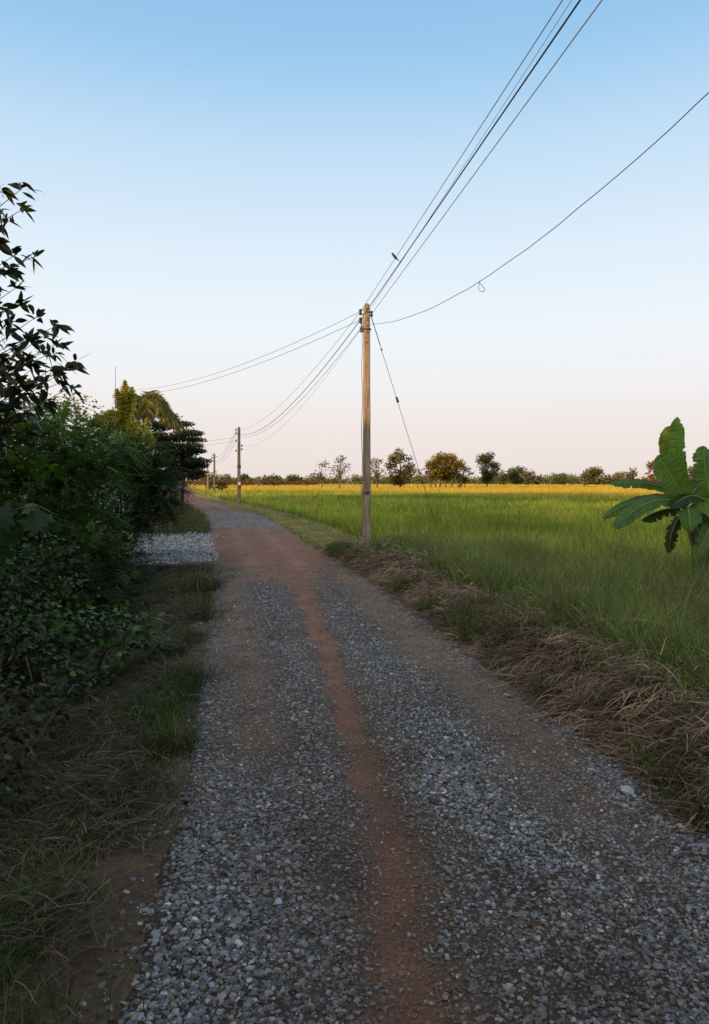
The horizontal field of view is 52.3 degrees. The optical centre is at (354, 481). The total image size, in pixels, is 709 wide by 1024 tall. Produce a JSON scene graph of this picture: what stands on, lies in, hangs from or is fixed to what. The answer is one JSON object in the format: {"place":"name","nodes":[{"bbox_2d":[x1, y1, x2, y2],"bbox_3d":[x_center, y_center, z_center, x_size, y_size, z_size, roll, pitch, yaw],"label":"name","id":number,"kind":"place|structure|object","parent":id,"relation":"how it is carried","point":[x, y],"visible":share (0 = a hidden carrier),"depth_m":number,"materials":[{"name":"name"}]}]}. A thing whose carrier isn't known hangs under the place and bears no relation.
{"place":"outdoors","nodes":[
{"label":"outdoors","id":0,"kind":"place"},
{"bbox_2d":[0,477,73,567],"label":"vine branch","id":1,"kind":"object","parent":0,"point":[12,529],"visible":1,"depth_m":3.51,"materials":[{"name":"green plant"}]},
{"bbox_2d":[0,481,708,1023],"bbox_3d":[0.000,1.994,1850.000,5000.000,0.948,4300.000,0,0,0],"label":"ground","id":2,"kind":"structure","parent":0,"point":[138,867],"depth_m":3.20,"materials":[{"name":"brown soil"}]},
{"bbox_2d":[0,182,88,450],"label":"broadleaf tree","id":3,"kind":"object","parent":2,"relation":"on","point":[10,392],"visible":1,"depth_m":7.07,"materials":[{"name":"green plant"}]},
{"bbox_2d":[0,530,100,714],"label":"dark bush","id":4,"kind":"object","parent":2,"relation":"on","point":[11,572],"visible":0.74,"depth_m":7.75,"materials":[{"name":"green plant"}]},
{"bbox_2d":[0,576,101,805],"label":"ditch weeds","id":5,"kind":"object","parent":2,"relation":"on","point":[12,737],"visible":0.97,"depth_m":5.03,"materials":[{"name":"green plant"}]},
{"bbox_2d":[13,391,123,510],"bbox_3d":[-8.668,-0.372,20.325,4.403,4.374,2.540,0,0,13],"label":"leafy tree","id":6,"kind":"object","parent":2,"relation":"on","point":[78,414],"visible":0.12,"depth_m":20.18,"materials":[{"name":"green plant"}]},
{"bbox_2d":[15,465,123,530],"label":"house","id":7,"kind":"structure","parent":2,"relation":"on","point":[90,495],"depth_m":25.75,"materials":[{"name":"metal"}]},
{"bbox_2d":[0,396,153,619],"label":"feathery shrub","id":8,"kind":"object","parent":2,"relation":"on","point":[22,470],"visible":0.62,"depth_m":10.75,"materials":[{"name":"green plant"}]},
{"bbox_2d":[110,541,150,588],"bbox_3d":[-3.479,1.303,11.200,0.639,0.761,0.024,0,0,0],"label":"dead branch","id":9,"kind":"object","parent":8,"relation":"attached to","point":[137,549],"visible":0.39,"depth_m":11.20,"materials":[{"name":"wood"}]},
{"bbox_2d":[0,520,155,694],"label":"feathery shrub","id":10,"kind":"object","parent":2,"relation":"on","point":[104,599],"visible":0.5,"depth_m":9.26,"materials":[{"name":"green plant"}]},
{"bbox_2d":[0,421,169,552],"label":"undergrowth","id":11,"kind":"object","parent":2,"relation":"on","point":[119,427],"visible":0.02,"depth_m":20.86,"materials":[{"name":"green plant"}]},
{"bbox_2d":[0,594,170,692],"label":"leafy bush","id":12,"kind":"object","parent":2,"relation":"on","point":[133,628],"visible":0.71,"depth_m":6.51,"materials":[{"name":"green plant"}]},
{"bbox_2d":[0,557,228,1023],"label":"verge grass","id":13,"kind":"structure","parent":2,"relation":"on","point":[48,754],"depth_m":3.90,"materials":[{"name":"green plant"}]},
{"bbox_2d":[32,418,198,556],"bbox_3d":[-5.287,0.253,15.641,3.726,3.280,3.247,0,0,0],"label":"feathery shrub","id":14,"kind":"object","parent":2,"relation":"on","point":[161,475],"visible":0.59,"depth_m":15.29,"materials":[{"name":"green plant"}]},
{"bbox_2d":[115,366,115,441],"bbox_3d":[-8.940,-1.245,27.000,0.028,6.107,0.032,0,0,0],"label":"bamboo pole","id":15,"kind":"object","parent":2,"relation":"on","point":[115,398],"visible":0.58,"depth_m":26.99,"materials":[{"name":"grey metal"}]},
{"bbox_2d":[12,532,226,587],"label":"gravel","id":16,"kind":"structure","parent":2,"relation":"on","point":[168,550],"depth_m":17.54,"materials":[{"name":"grey gravel"}]},
{"bbox_2d":[86,380,154,508],"bbox_3d":[-9.073,-1.011,27.688,2.525,5.890,1.781,0,0,15],"label":"palm tree","id":17,"kind":"object","parent":2,"relation":"on","point":[125,398],"visible":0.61,"depth_m":27.86,"materials":[{"name":"green plant"}]},
{"bbox_2d":[99,564,182,593],"bbox_3d":[-4.427,2.130,18.348,1.705,0.880,7.772,0,0,-1],"label":"culvert headwall","id":18,"kind":"object","parent":2,"relation":"on","point":[162,567],"visible":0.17,"depth_m":14.48,"materials":[{"name":"concrete"}]},
{"bbox_2d":[130,390,184,533],"bbox_3d":[-9.061,-0.794,31.296,3.293,6.505,2.612,0,0,0],"label":"palm tree","id":19,"kind":"object","parent":2,"relation":"on","point":[148,408],"visible":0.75,"depth_m":30.91,"materials":[{"name":"green plant"}]},
{"bbox_2d":[95,704,229,760],"bbox_3d":[-1.188,1.576,4.635,0.794,0.313,0.852,0,0,0],"label":"grass tuft","id":20,"kind":"object","parent":2,"relation":"on","point":[185,739],"visible":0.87,"depth_m":4.56,"materials":[{"name":"green plant"}]},
{"bbox_2d":[133,495,214,536],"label":"verge grass","id":21,"kind":"structure","parent":2,"relation":"on","point":[194,520],"depth_m":31.45,"materials":[{"name":"green plant"}]},
{"bbox_2d":[143,413,212,511],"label":"layered tree","id":22,"kind":"object","parent":2,"relation":"on","point":[188,458],"visible":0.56,"depth_m":41.42,"materials":[{"name":"green plant"}]},
{"bbox_2d":[144,655,241,697],"bbox_3d":[-1.331,1.615,5.973,0.952,0.310,0.975,0,0,0],"label":"grass tuft","id":23,"kind":"object","parent":2,"relation":"on","point":[194,679],"visible":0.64,"depth_m":5.99,"materials":[{"name":"green plant"}]},
{"bbox_2d":[150,557,238,598],"bbox_3d":[-2.528,1.516,11.246,1.639,0.733,1.975,0,0,0],"label":"grass tuft","id":24,"kind":"object","parent":2,"relation":"on","point":[197,581],"visible":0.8,"depth_m":11.22,"materials":[{"name":"green plant"}]},
{"bbox_2d":[152,588,239,625],"bbox_3d":[-1.986,1.541,9.097,1.275,0.458,1.274,0,0,-28],"label":"grass tuft","id":25,"kind":"object","parent":2,"relation":"on","point":[203,612],"visible":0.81,"depth_m":8.91,"materials":[{"name":"green plant"}]},
{"bbox_2d":[202,474,218,489],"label":"hedgerow tree","id":26,"kind":"object","parent":2,"relation":"on","point":[209,480],"visible":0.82,"depth_m":130.01,"materials":[{"name":"green plant"}]},
{"bbox_2d":[212,453,216,493],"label":"utility pole","id":27,"kind":"object","parent":2,"relation":"on","point":[213,455],"visible":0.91,"depth_m":84.89,"materials":[{"name":"concrete"}]},
{"bbox_2d":[216,480,228,490],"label":"bush","id":28,"kind":"object","parent":2,"relation":"on","point":[221,486],"visible":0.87,"depth_m":119.75,"materials":[{"name":"green plant"}]},
{"bbox_2d":[235,427,242,504],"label":"utility pole","id":29,"kind":"object","parent":2,"relation":"on","point":[238,477],"visible":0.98,"depth_m":49.90,"materials":[{"name":"concrete"}]},
{"bbox_2d":[241,473,251,482],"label":"hedgerow tree","id":30,"kind":"object","parent":2,"relation":"on","point":[244,476],"visible":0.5,"depth_m":298.03,"materials":[{"name":"green plant"}]},
{"bbox_2d":[177,478,317,486],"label":"undergrowth","id":31,"kind":"object","parent":2,"relation":"on","point":[277,483],"visible":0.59,"depth_m":254.02,"materials":[{"name":"green plant"}]},
{"bbox_2d":[271,473,280,478],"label":"hedgerow tree","id":32,"kind":"object","parent":2,"relation":"on","point":[275,476],"visible":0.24,"depth_m":328.75,"materials":[{"name":"green plant"}]},
{"bbox_2d":[285,474,294,483],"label":"hedgerow tree","id":33,"kind":"object","parent":2,"relation":"on","point":[289,479],"visible":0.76,"depth_m":299.42,"materials":[{"name":"green plant"}]},
{"bbox_2d":[192,490,391,550],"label":"verge grass","id":34,"kind":"structure","parent":2,"relation":"on","point":[297,523],"depth_m":26.97,"materials":[{"name":"green plant"}]},
{"bbox_2d":[290,474,302,484],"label":"hedgerow tree","id":35,"kind":"object","parent":2,"relation":"on","point":[294,477],"visible":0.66,"depth_m":299.32,"materials":[{"name":"green plant"}]},
{"bbox_2d":[313,460,328,487],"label":"tree","id":36,"kind":"object","parent":2,"relation":"on","point":[320,474],"visible":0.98,"depth_m":159.91,"materials":[{"name":"green plant"}]},
{"bbox_2d":[328,455,350,487],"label":"tree","id":37,"kind":"object","parent":2,"relation":"on","point":[339,471],"visible":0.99,"depth_m":157.86,"materials":[{"name":"green plant"}]},
{"bbox_2d":[359,303,372,543],"bbox_3d":[0.278,-1.178,17.500,0.349,6.245,0.221,0,0,0],"label":"utility pole","id":38,"kind":"object","parent":2,"relation":"on","point":[366,453],"visible":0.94,"depth_m":17.42,"materials":[{"name":"concrete"}]},
{"bbox_2d":[139,312,358,389],"bbox_3d":[-5.428,-3.983,25.725,0.012,0.604,19.954,0,0,-34],"label":"power line","id":39,"kind":"object","parent":38,"relation":"attached to","point":[262,356],"visible":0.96,"depth_m":21.45,"materials":[{"name":"grey metal"}]},
{"bbox_2d":[150,320,358,393],"bbox_3d":[-5.428,-3.764,25.725,0.013,0.523,19.954,0,0,-34],"label":"power line","id":40,"kind":"object","parent":38,"relation":"attached to","point":[264,361],"visible":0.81,"depth_m":21.39,"materials":[{"name":"grey metal"}]},
{"bbox_2d":[236,312,359,429],"bbox_3d":[-4.027,-3.566,33.700,0.011,1.077,33.555,0,0,-14],"label":"power line","id":41,"kind":"object","parent":38,"relation":"attached to","point":[311,372],"visible":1,"depth_m":22.51,"materials":[{"name":"grey metal"}]},
{"bbox_2d":[237,320,359,434],"bbox_3d":[-4.027,-3.254,33.700,0.020,1.308,33.556,0,0,-14],"label":"power line","id":42,"kind":"object","parent":38,"relation":"attached to","point":[311,382],"visible":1,"depth_m":22.94,"materials":[{"name":"black metal"}]},
{"bbox_2d":[237,330,359,436],"bbox_3d":[-4.027,-3.063,33.700,0.013,1.246,33.556,0,0,-14],"label":"power line","id":43,"kind":"object","parent":38,"relation":"attached to","point":[313,386],"visible":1,"depth_m":23.11,"materials":[{"name":"grey metal"}]},
{"bbox_2d":[258,329,360,443],"bbox_3d":[-3.828,-2.857,33.700,0.008,1.614,33.458,0,0,-14],"label":"power line","id":44,"kind":"object","parent":38,"relation":"attached to","point":[316,388],"visible":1,"depth_m":22.83,"materials":[{"name":"grey metal"}]},
{"bbox_2d":[371,317,439,535],"bbox_3d":[1.361,-0.986,17.700,1.992,6.075,0.070,0,0,-12],"label":"guy wire","id":45,"kind":"object","parent":38,"relation":"attached to","point":[397,400],"visible":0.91,"depth_m":17.63,"materials":[{"name":"grey metal"}]},
{"bbox_2d":[360,0,562,311],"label":"power line","id":46,"kind":"object","parent":38,"relation":"attached to","point":[476,132],"visible":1,"depth_m":8.13,"materials":[{"name":"black metal"}]},
{"bbox_2d":[363,0,571,319],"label":"power line","id":47,"kind":"object","parent":38,"relation":"attached to","point":[487,129],"visible":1,"depth_m":7.77,"materials":[{"name":"grey metal"}]},
{"bbox_2d":[360,0,580,319],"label":"power line","id":48,"kind":"object","parent":38,"relation":"attached to","point":[556,34],"visible":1,"depth_m":7.70,"materials":[{"name":"black metal"}]},
{"bbox_2d":[378,92,708,323],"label":"service cable","id":49,"kind":"object","parent":38,"relation":"attached to","point":[573,211],"visible":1,"depth_m":8.67,"materials":[{"name":"black rubber"}]},
{"bbox_2d":[371,456,385,486],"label":"tree","id":50,"kind":"object","parent":2,"relation":"on","point":[376,474],"visible":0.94,"depth_m":164.80,"materials":[{"name":"green plant"}]},
{"bbox_2d":[383,447,416,487],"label":"tree","id":51,"kind":"object","parent":2,"relation":"on","point":[402,477],"visible":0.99,"depth_m":169.27,"materials":[{"name":"green plant"}]},
{"bbox_2d":[143,471,661,484],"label":"treeline","id":52,"kind":"object","parent":2,"relation":"on","point":[385,480],"visible":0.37,"depth_m":319.36,"materials":[{"name":"green plant"}]},
{"bbox_2d":[411,468,422,487],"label":"tree","id":53,"kind":"object","parent":2,"relation":"on","point":[417,480],"visible":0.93,"depth_m":161.58,"materials":[{"name":"green plant"}]},
{"bbox_2d":[392,519,457,563],"bbox_3d":[1.316,1.241,13.486,2.131,1.184,1.946,0,0,0],"label":"grass tuft","id":54,"kind":"object","parent":2,"relation":"on","point":[424,547],"visible":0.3,"depth_m":13.49,"materials":[{"name":"green plant"}]},
{"bbox_2d":[422,451,466,487],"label":"tree","id":55,"kind":"object","parent":2,"relation":"on","point":[449,471],"visible":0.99,"depth_m":170.48,"materials":[{"name":"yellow plant"}]},
{"bbox_2d":[454,466,473,486],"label":"tree","id":56,"kind":"object","parent":2,"relation":"on","point":[465,477],"visible":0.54,"depth_m":175.93,"materials":[{"name":"green plant"}]},
{"bbox_2d":[475,451,500,486],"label":"tree","id":57,"kind":"object","parent":2,"relation":"on","point":[485,463],"visible":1,"depth_m":184.07,"materials":[{"name":"green plant"}]},
{"bbox_2d":[472,609,532,655],"bbox_3d":[1.463,1.461,6.981,0.821,0.423,0.935,0,0,0],"label":"grass tuft","id":58,"kind":"object","parent":2,"relation":"on","point":[501,639],"visible":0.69,"depth_m":6.99,"materials":[{"name":"plant"}]},
{"bbox_2d":[497,469,508,484],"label":"hedgerow tree","id":59,"kind":"object","parent":2,"relation":"on","point":[502,478],"visible":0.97,"depth_m":299.24,"materials":[{"name":"green plant"}]},
{"bbox_2d":[317,532,708,865],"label":"dry grass","id":60,"kind":"structure","parent":2,"relation":"on","point":[420,586],"depth_m":5.57,"materials":[{"name":"plant"}]},
{"bbox_2d":[505,466,527,484],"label":"hedgerow tree","id":61,"kind":"object","parent":2,"relation":"on","point":[513,474],"visible":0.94,"depth_m":308.29,"materials":[{"name":"green plant"}]},
{"bbox_2d":[520,469,536,484],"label":"hedgerow tree","id":62,"kind":"object","parent":2,"relation":"on","point":[528,476],"visible":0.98,"depth_m":289.96,"materials":[{"name":"green plant"}]},
{"bbox_2d":[533,474,541,484],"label":"hedgerow tree","id":63,"kind":"object","parent":2,"relation":"on","point":[535,481],"visible":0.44,"depth_m":319.08,"materials":[{"name":"green plant"}]},
{"bbox_2d":[549,472,568,484],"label":"hedgerow tree","id":64,"kind":"object","parent":2,"relation":"on","point":[563,474],"visible":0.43,"depth_m":319.31,"materials":[{"name":"green plant"}]},
{"bbox_2d":[578,466,604,484],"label":"hedgerow tree","id":65,"kind":"object","parent":2,"relation":"on","point":[591,473],"visible":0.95,"depth_m":299.23,"materials":[{"name":"green plant"}]},
{"bbox_2d":[611,471,626,479],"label":"hedgerow tree","id":66,"kind":"object","parent":2,"relation":"on","point":[618,474],"visible":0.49,"depth_m":329.05,"materials":[{"name":"brown plant"}]},
{"bbox_2d":[624,467,637,478],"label":"hedgerow tree","id":67,"kind":"object","parent":2,"relation":"on","point":[630,474],"visible":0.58,"depth_m":299.08,"materials":[{"name":"green plant"}]},
{"bbox_2d":[645,460,660,481],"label":"hedgerow tree","id":68,"kind":"object","parent":2,"relation":"on","point":[650,466],"visible":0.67,"depth_m":219.86,"materials":[{"name":"brown plant"}]},
{"bbox_2d":[602,417,708,565],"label":"banana plant","id":69,"kind":"object","parent":2,"relation":"on","point":[670,465],"visible":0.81,"depth_m":12.19,"materials":[{"name":"green plant"}]},
{"bbox_2d":[617,746,708,833],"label":"grass tuft","id":70,"kind":"object","parent":2,"relation":"on","point":[686,806],"visible":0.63,"depth_m":3.74,"materials":[{"name":"brown plant"}]},
{"bbox_2d":[669,446,708,578],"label":"banana plant","id":71,"kind":"object","parent":2,"relation":"on","point":[700,457],"visible":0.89,"depth_m":12.14,"materials":[{"name":"green plant"}]},
{"bbox_2d":[686,466,694,483],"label":"hedgerow tree","id":72,"kind":"object","parent":2,"relation":"on","point":[691,472],"visible":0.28,"depth_m":259.36,"materials":[{"name":"green plant"}]},
{"bbox_2d":[0,0,708,480],"label":"sky","id":73,"kind":"structure","parent":0,"point":[223,184],"materials":[{"name":"blue"}]},
{"bbox_2d":[75,486,708,1023],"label":"road","id":74,"kind":"structure","parent":0,"point":[414,980],"depth_m":3.34,"materials":[{"name":"grey gravel"}]},
{"bbox_2d":[151,933,159,945],"bbox_3d":[-0.730,1.680,2.644,0.022,0.030,0.044,0,0,12],"label":"stone","id":75,"kind":"object","parent":74,"relation":"on","point":[155,940],"visible":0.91,"depth_m":2.64,"materials":[{"name":"grey stone"}]},
{"bbox_2d":[175,821,192,829],"bbox_3d":[-0.827,1.675,3.506,0.082,0.042,0.068,0,0,0],"label":"stone","id":76,"kind":"object","parent":74,"relation":"on","point":[188,824],"visible":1,"depth_m":3.48,"materials":[{"name":"stone"}]},
{"bbox_2d":[180,797,191,802],"bbox_3d":[-0.883,1.675,3.793,0.061,0.031,0.060,0,0,20],"label":"stone","id":77,"kind":"object","parent":74,"relation":"on","point":[188,799],"visible":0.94,"depth_m":3.77,"materials":[{"name":"stone"}]},
{"bbox_2d":[273,898,281,904],"bbox_3d":[-0.306,1.670,2.865,0.039,0.024,0.036,0,0,-7],"label":"stone","id":78,"kind":"object","parent":74,"relation":"on","point":[277,901],"visible":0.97,"depth_m":2.86,"materials":[{"name":"white stone"}]},
{"bbox_2d":[324,539,366,557],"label":"grass tuft","id":79,"kind":"object","parent":74,"relation":"on","point":[339,548],"visible":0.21,"depth_m":16.17,"materials":[{"name":"green plant"}]},
{"bbox_2d":[620,785,634,794],"bbox_3d":[1.476,1.671,3.899,0.074,0.032,0.097,0,0,17],"label":"stone","id":80,"kind":"object","parent":74,"relation":"on","point":[627,790],"visible":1,"depth_m":3.88,"materials":[{"name":"white stone"}]},
{"bbox_2d":[186,483,708,597],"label":"rice field","id":81,"kind":"structure","parent":0,"point":[580,507],"depth_m":37.06,"materials":[{"name":"green plant"}]},
{"bbox_2d":[360,0,601,328],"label":"power line","id":82,"kind":"object","parent":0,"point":[502,136],"visible":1,"depth_m":7.34,"materials":[{"name":"grey metal"}]},
{"bbox_2d":[308,473,690,481],"bbox_3d":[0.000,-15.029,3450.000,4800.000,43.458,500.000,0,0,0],"label":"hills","id":83,"kind":"structure","parent":0,"point":[640,475],"depth_m":3299.04,"materials":[{"name":"green plant"}]},
{"bbox_2d":[371,520,708,743],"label":"weedy grass","id":84,"kind":"structure","parent":0,"point":[682,608],"depth_m":8.94,"materials":[{"name":"green plant"}]}
]}

